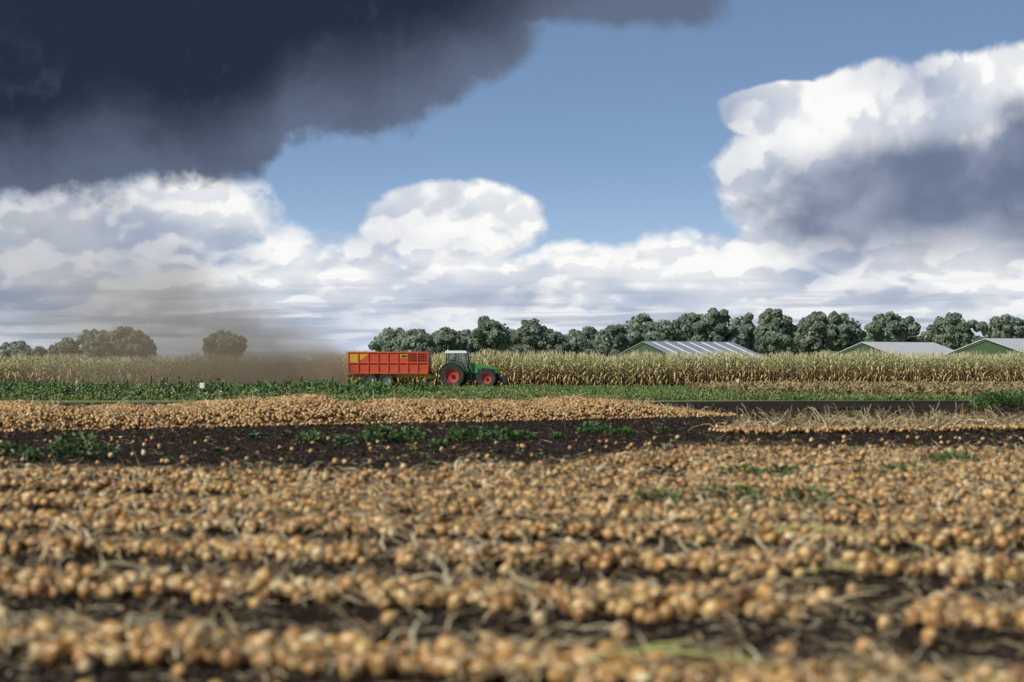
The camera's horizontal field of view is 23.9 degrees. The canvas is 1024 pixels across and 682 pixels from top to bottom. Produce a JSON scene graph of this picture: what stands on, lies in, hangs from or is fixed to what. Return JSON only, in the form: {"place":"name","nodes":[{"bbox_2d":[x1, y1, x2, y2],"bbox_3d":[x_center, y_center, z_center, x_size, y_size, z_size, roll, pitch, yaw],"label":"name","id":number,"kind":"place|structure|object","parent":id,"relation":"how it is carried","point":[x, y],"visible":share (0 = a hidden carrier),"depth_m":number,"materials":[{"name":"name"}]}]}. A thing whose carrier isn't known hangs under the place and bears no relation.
{"place":"outdoors","nodes":[
{"label":"outdoors","id":0,"kind":"place"},
{"bbox_2d":[130,335,156,361],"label":"tree leaves","id":1,"kind":"object","parent":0,"point":[149,348],"visible":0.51,"depth_m":706.59,"materials":[{"name":"green plant"}]},
{"bbox_2d":[0,352,347,384],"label":"maize field","id":2,"kind":"structure","parent":0,"point":[134,374],"depth_m":212.69,"materials":[{"name":"beige plant"}]},
{"bbox_2d":[0,387,1015,402],"bbox_3d":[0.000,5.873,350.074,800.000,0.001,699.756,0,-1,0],"label":"grass field","id":3,"kind":"structure","parent":0,"point":[179,400],"depth_m":89.80,"materials":[{"name":"green plant"}]},
{"bbox_2d":[0,340,32,361],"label":"tree leaves","id":4,"kind":"object","parent":3,"relation":"on","point":[15,348],"visible":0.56,"depth_m":696.87,"materials":[{"name":"green plant"}]},
{"bbox_2d":[27,346,47,361],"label":"tree leaves","id":5,"kind":"object","parent":3,"relation":"on","point":[41,351],"visible":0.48,"depth_m":698.07,"materials":[{"name":"green plant"}]},
{"bbox_2d":[47,337,83,361],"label":"tree leaves","id":6,"kind":"object","parent":3,"relation":"on","point":[65,345],"depth_m":695.33,"materials":[{"name":"green plant"}]},
{"bbox_2d":[76,328,107,361],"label":"tree leaves","id":7,"kind":"object","parent":3,"relation":"on","point":[94,342],"depth_m":688.16,"materials":[{"name":"plant"}]},
{"bbox_2d":[99,326,144,361],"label":"tree leaves","id":8,"kind":"object","parent":3,"relation":"on","point":[132,341],"depth_m":695.50,"materials":[{"name":"plant"}]},
{"bbox_2d":[0,382,362,399],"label":"crop","id":9,"kind":"object","parent":3,"relation":"on","point":[133,390],"visible":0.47,"depth_m":101.18,"materials":[{"name":"green plant"}]},
{"bbox_2d":[0,376,439,395],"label":"crop plants","id":10,"kind":"object","parent":3,"relation":"on","point":[68,388],"visible":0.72,"depth_m":119.81,"materials":[{"name":"green plant"}]},
{"bbox_2d":[202,330,247,361],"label":"tree leaves","id":11,"kind":"object","parent":3,"relation":"on","point":[219,342],"depth_m":695.67,"materials":[{"name":"plant"}]},
{"bbox_2d":[368,327,404,351],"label":"tree leaves","id":12,"kind":"object","parent":3,"relation":"on","point":[381,342],"visible":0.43,"depth_m":646.87,"materials":[{"name":"green plant"}]},
{"bbox_2d":[38,376,738,389],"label":"stakes and marker flags","id":13,"kind":"object","parent":3,"relation":"on","point":[202,384],"visible":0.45,"depth_m":129.05,"materials":[{"name":"grey wood"}]},
{"bbox_2d":[347,352,440,384],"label":"trailer","id":14,"kind":"object","parent":3,"relation":"on","point":[385,367],"visible":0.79,"depth_m":179.25,"materials":[{"name":"metal"}]},
{"bbox_2d":[390,329,436,353],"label":"tree leaves","id":15,"kind":"object","parent":3,"relation":"on","point":[415,340],"visible":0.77,"depth_m":558.03,"materials":[{"name":"green plant"}]},
{"bbox_2d":[434,327,461,358],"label":"tree leaves","id":16,"kind":"object","parent":3,"relation":"on","point":[446,338],"visible":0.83,"depth_m":572.64,"materials":[{"name":"green plant"}]},
{"bbox_2d":[431,332,470,358],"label":"tree leaves","id":17,"kind":"object","parent":3,"relation":"on","point":[465,345],"visible":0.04,"depth_m":622.17,"materials":[{"name":"green plant"}]},
{"bbox_2d":[457,329,482,355],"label":"tree leaves","id":18,"kind":"object","parent":3,"relation":"on","point":[465,333],"depth_m":638.54,"materials":[{"name":"green plant"}]},
{"bbox_2d":[438,349,506,387],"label":"tractor","id":19,"kind":"object","parent":3,"relation":"on","point":[452,373],"visible":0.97,"depth_m":179.01,"materials":[{"name":"metal"}]},
{"bbox_2d":[470,316,513,357],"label":"tree leaves","id":20,"kind":"object","parent":3,"relation":"on","point":[487,333],"visible":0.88,"depth_m":546.97,"materials":[{"name":"green plant"}]},
{"bbox_2d":[0,383,1018,399],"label":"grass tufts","id":21,"kind":"object","parent":3,"relation":"on","point":[661,392],"visible":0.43,"depth_m":94.98,"materials":[{"name":"green plant"}]},
{"bbox_2d":[503,331,527,358],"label":"tree leaves","id":22,"kind":"object","parent":3,"relation":"on","point":[510,348],"visible":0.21,"depth_m":577.91,"materials":[{"name":"green plant"}]},
{"bbox_2d":[512,318,551,354],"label":"tree leaves","id":23,"kind":"object","parent":3,"relation":"on","point":[531,334],"visible":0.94,"depth_m":558.30,"materials":[{"name":"green plant"}]},
{"bbox_2d":[544,328,571,358],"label":"tree leaves","id":24,"kind":"object","parent":3,"relation":"on","point":[560,343],"visible":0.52,"depth_m":567.35,"materials":[{"name":"green plant"}]},
{"bbox_2d":[564,331,594,358],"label":"tree leaves","id":25,"kind":"object","parent":3,"relation":"on","point":[579,342],"visible":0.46,"depth_m":582.72,"materials":[{"name":"green plant"}]},
{"bbox_2d":[568,326,598,358],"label":"tree leaves","id":26,"kind":"object","parent":3,"relation":"on","point":[589,332],"visible":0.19,"depth_m":619.87,"materials":[{"name":"green plant"}]},
{"bbox_2d":[592,324,629,358],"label":"tree leaves","id":27,"kind":"object","parent":3,"relation":"on","point":[611,340],"depth_m":553.15,"materials":[{"name":"green plant"}]},
{"bbox_2d":[624,312,652,349],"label":"tree leaves","id":28,"kind":"object","parent":3,"relation":"on","point":[634,335],"visible":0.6,"depth_m":567.26,"materials":[{"name":"green plant"}]},
{"bbox_2d":[644,319,685,340],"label":"tree leaves","id":29,"kind":"object","parent":3,"relation":"on","point":[664,331],"visible":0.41,"depth_m":548.50,"materials":[{"name":"green plant"}]},
{"bbox_2d":[672,312,695,341],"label":"tree leaves","id":30,"kind":"object","parent":3,"relation":"on","point":[680,321],"visible":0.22,"depth_m":572.25,"materials":[{"name":"green plant"}]},
{"bbox_2d":[680,307,740,344],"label":"tree leaves","id":31,"kind":"object","parent":3,"relation":"on","point":[714,319],"depth_m":557.22,"materials":[{"name":"green plant"}]},
{"bbox_2d":[730,312,759,350],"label":"tree leaves","id":32,"kind":"object","parent":3,"relation":"on","point":[748,330],"depth_m":577.09,"materials":[{"name":"green plant"}]},
{"bbox_2d":[752,342,767,356],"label":"tree leaves","id":33,"kind":"object","parent":3,"relation":"on","point":[755,348],"visible":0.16,"depth_m":642.43,"materials":[{"name":"green plant"}]},
{"bbox_2d":[754,308,798,356],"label":"tree leaves","id":34,"kind":"object","parent":3,"relation":"on","point":[778,340],"depth_m":552.61,"materials":[{"name":"green plant"}]},
{"bbox_2d":[758,332,800,358],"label":"tree leaves","id":35,"kind":"object","parent":3,"relation":"on","point":[795,350],"visible":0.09,"depth_m":643.94,"materials":[{"name":"green plant"}]},
{"bbox_2d":[795,311,835,358],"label":"tree leaves","id":36,"kind":"object","parent":3,"relation":"on","point":[812,329],"depth_m":567.10,"materials":[{"name":"green plant"}]},
{"bbox_2d":[827,311,866,354],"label":"tree leaves","id":37,"kind":"object","parent":3,"relation":"on","point":[848,333],"depth_m":587.54,"materials":[{"name":"green plant"}]},
{"bbox_2d":[685,380,1023,397],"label":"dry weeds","id":38,"kind":"object","parent":3,"relation":"on","point":[959,387],"visible":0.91,"depth_m":110.78,"materials":[{"name":"beige plant"}]},
{"bbox_2d":[863,334,871,341],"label":"tree leaves","id":39,"kind":"object","parent":3,"relation":"on","point":[866,339],"visible":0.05,"depth_m":685.48,"materials":[{"name":"green plant"}]},
{"bbox_2d":[864,311,920,341],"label":"tree leaves","id":40,"kind":"object","parent":3,"relation":"on","point":[896,328],"depth_m":556.54,"materials":[{"name":"green plant"}]},
{"bbox_2d":[903,331,922,341],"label":"tree leaves","id":41,"kind":"object","parent":3,"relation":"on","point":[914,334],"visible":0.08,"depth_m":628.15,"materials":[{"name":"green plant"}]},
{"bbox_2d":[920,312,977,349],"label":"tree leaves","id":42,"kind":"object","parent":3,"relation":"on","point":[952,331],"depth_m":562.00,"materials":[{"name":"green plant"}]},
{"bbox_2d":[969,333,982,342],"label":"tree leaves","id":43,"kind":"object","parent":3,"relation":"on","point":[976,338],"visible":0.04,"depth_m":638.17,"materials":[{"name":"green plant"}]},
{"bbox_2d":[974,313,1023,338],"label":"tree leaves","id":44,"kind":"object","parent":3,"relation":"on","point":[1012,326],"depth_m":556.00,"materials":[{"name":"green plant"}]},
{"bbox_2d":[0,401,1023,681],"bbox_3d":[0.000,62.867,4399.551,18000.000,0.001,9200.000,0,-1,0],"label":"ground","id":45,"kind":"structure","parent":0,"point":[372,613],"depth_m":12.06,"materials":[{"name":"soil"}]},
{"bbox_2d":[0,402,729,432],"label":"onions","id":46,"kind":"object","parent":45,"relation":"on","point":[342,418],"visible":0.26,"depth_m":44.78,"materials":[{"name":"brown food"}]},
{"bbox_2d":[0,387,738,431],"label":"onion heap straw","id":47,"kind":"object","parent":46,"relation":"on","point":[357,399],"visible":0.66,"depth_m":46.76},
{"bbox_2d":[0,393,743,432],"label":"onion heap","id":48,"kind":"object","parent":46,"relation":"on","point":[84,417],"visible":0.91,"depth_m":45.95,"materials":[{"name":"food"}]},
{"bbox_2d":[0,532,1023,681],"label":"onions","id":49,"kind":"object","parent":45,"relation":"on","point":[317,665],"visible":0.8,"depth_m":9.38,"materials":[{"name":"beige food"}]},
{"bbox_2d":[0,433,1023,681],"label":"onions","id":50,"kind":"object","parent":45,"relation":"on","point":[510,589],"visible":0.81,"depth_m":12.56,"materials":[{"name":"beige food"}]},
{"bbox_2d":[0,435,1023,558],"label":"onions","id":51,"kind":"object","parent":45,"relation":"on","point":[1002,539],"visible":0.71,"depth_m":16.80,"materials":[{"name":"orange food"}]},
{"bbox_2d":[0,389,1023,504],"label":"weeds","id":52,"kind":"object","parent":45,"relation":"on","point":[982,401],"visible":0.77,"depth_m":28.79,"materials":[{"name":"green plant"}]},
{"bbox_2d":[0,415,1023,681],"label":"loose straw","id":53,"kind":"object","parent":45,"relation":"on","point":[358,565],"visible":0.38,"depth_m":9.51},
{"bbox_2d":[582,498,1003,681],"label":"green onion stalks","id":54,"kind":"object","parent":45,"relation":"on","point":[654,648],"visible":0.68,"depth_m":7.36,"materials":[{"name":"yellow"}]},
{"bbox_2d":[689,400,1023,433],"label":"onions","id":55,"kind":"object","parent":45,"relation":"on","point":[834,421],"visible":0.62,"depth_m":40.68,"materials":[{"name":"food"}]},
{"bbox_2d":[709,423,1023,433],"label":"onions","id":56,"kind":"object","parent":45,"relation":"on","point":[823,428],"visible":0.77,"depth_m":39.78,"materials":[{"name":"orange food"}]},
{"bbox_2d":[0,0,1023,361],"label":"sky","id":57,"kind":"structure","parent":0,"point":[308,179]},
{"bbox_2d":[0,347,1023,386],"bbox_3d":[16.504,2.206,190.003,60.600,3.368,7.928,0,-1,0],"label":"maize field","id":58,"kind":"structure","parent":0,"point":[541,372],"depth_m":187.70,"materials":[{"name":"beige plant"}]},
{"bbox_2d":[616,341,767,358],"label":"barn","id":59,"kind":"structure","parent":0,"point":[660,346],"depth_m":450.71,"materials":[{"name":"green"}]},
{"bbox_2d":[824,342,953,358],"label":"barn","id":60,"kind":"structure","parent":0,"point":[930,348],"depth_m":450.13,"materials":[{"name":"green"}]},
{"bbox_2d":[944,338,1023,358],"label":"barn","id":61,"kind":"structure","parent":0,"point":[990,346],"depth_m":399.69,"materials":[{"name":"green"}]}
]}

